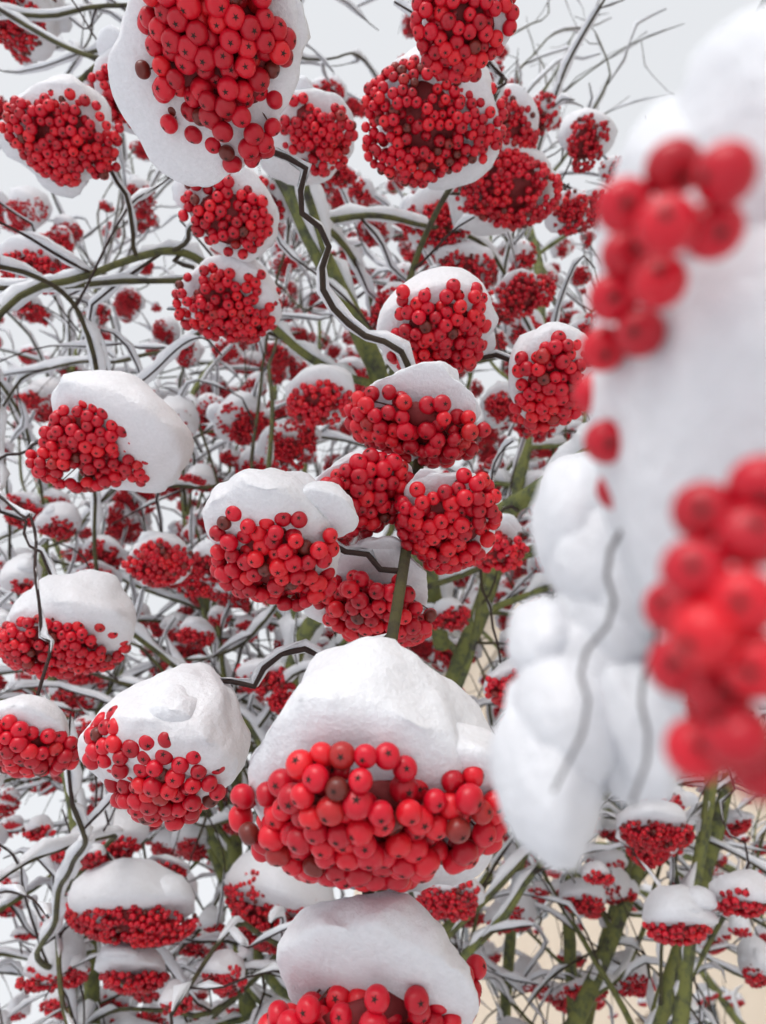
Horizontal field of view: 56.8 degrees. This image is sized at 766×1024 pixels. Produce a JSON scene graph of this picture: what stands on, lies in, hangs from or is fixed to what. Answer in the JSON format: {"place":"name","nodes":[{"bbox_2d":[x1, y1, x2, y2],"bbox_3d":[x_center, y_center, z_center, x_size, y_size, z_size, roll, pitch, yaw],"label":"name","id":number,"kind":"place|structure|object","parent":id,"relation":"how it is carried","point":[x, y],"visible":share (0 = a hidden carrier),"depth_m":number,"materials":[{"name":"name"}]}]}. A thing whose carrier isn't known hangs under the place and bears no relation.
{"place":"outdoors","nodes":[
{"label":"outdoors","id":0,"kind":"place"},
{"bbox_2d":[0,0,761,1023],"label":"sky","id":1,"kind":"structure","parent":0,"point":[334,29],"materials":[{"name":"white"}]},
{"bbox_2d":[422,421,587,674],"bbox_3d":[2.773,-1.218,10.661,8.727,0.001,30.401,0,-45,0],"label":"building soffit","id":2,"kind":"structure","parent":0,"point":[455,634],"depth_m":14.29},
{"bbox_2d":[374,656,765,1023],"bbox_3d":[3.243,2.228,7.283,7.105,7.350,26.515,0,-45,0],"label":"window glass","id":3,"kind":"object","parent":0,"point":[466,930],"visible":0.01,"depth_m":9.79,"materials":[{"name":"grey glass"}]},
{"bbox_2d":[460,656,757,1020],"bbox_3d":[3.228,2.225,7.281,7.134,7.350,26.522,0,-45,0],"label":"building window frames","id":4,"kind":"structure","parent":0,"point":[694,1006],"depth_m":8.43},
{"label":"snowy ground","id":5,"kind":"structure","parent":0,"visible":0},
{"bbox_2d":[0,0,765,1023],"bbox_3d":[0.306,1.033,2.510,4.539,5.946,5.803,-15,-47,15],"label":"snow","id":6,"kind":"structure","parent":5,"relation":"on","point":[684,406],"depth_m":0.38,"materials":[{"name":"white snow"}]},
{"bbox_2d":[0,0,765,1023],"bbox_3d":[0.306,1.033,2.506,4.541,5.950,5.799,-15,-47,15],"label":"branches","id":7,"kind":"object","parent":5,"relation":"on","point":[676,1008],"visible":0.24,"depth_m":1.14,"materials":[{"name":"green plant"}]},
{"bbox_2d":[0,1,763,1023],"bbox_3d":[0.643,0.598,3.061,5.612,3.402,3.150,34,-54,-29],"label":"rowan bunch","id":8,"kind":"object","parent":7,"relation":"attached to","point":[418,417],"visible":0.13,"depth_m":0.67,"materials":[{"name":"red plant"}]},
{"bbox_2d":[46,40,487,1000],"bbox_3d":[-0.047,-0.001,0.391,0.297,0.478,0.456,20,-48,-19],"label":"rowan pedicels","id":9,"kind":"object","parent":8,"relation":"attached to","point":[296,596],"visible":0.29,"depth_m":0.34,"materials":[{"name":"red plant"}]},
{"bbox_2d":[0,0,765,1023],"bbox_3d":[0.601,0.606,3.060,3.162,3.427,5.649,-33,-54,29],"label":"red berries","id":10,"kind":"object","parent":8,"relation":"on","point":[716,626],"visible":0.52,"depth_m":0.38,"materials":[{"name":"red plant"}]},
{"bbox_2d":[0,0,765,1023],"bbox_3d":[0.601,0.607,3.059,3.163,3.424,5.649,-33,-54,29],"label":"rowan calyx","id":11,"kind":"object","parent":8,"relation":"attached to","point":[700,508],"visible":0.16,"depth_m":0.51,"materials":[{"name":"brown plant"}]},
{"bbox_2d":[354,575,765,1023],"bbox_3d":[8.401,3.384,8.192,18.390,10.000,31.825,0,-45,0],"label":"building walls","id":12,"kind":"structure","parent":5,"relation":"on","point":[753,1009],"depth_m":8.06,"materials":[{"name":"beige paint"}]},
{"bbox_2d":[453,0,765,596],"bbox_3d":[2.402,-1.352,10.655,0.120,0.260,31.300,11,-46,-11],"label":"building fascia gutter","id":13,"kind":"object","parent":12,"relation":"attached to","point":[504,493],"depth_m":11.55,"materials":[{"name":"grey"}]}
]}

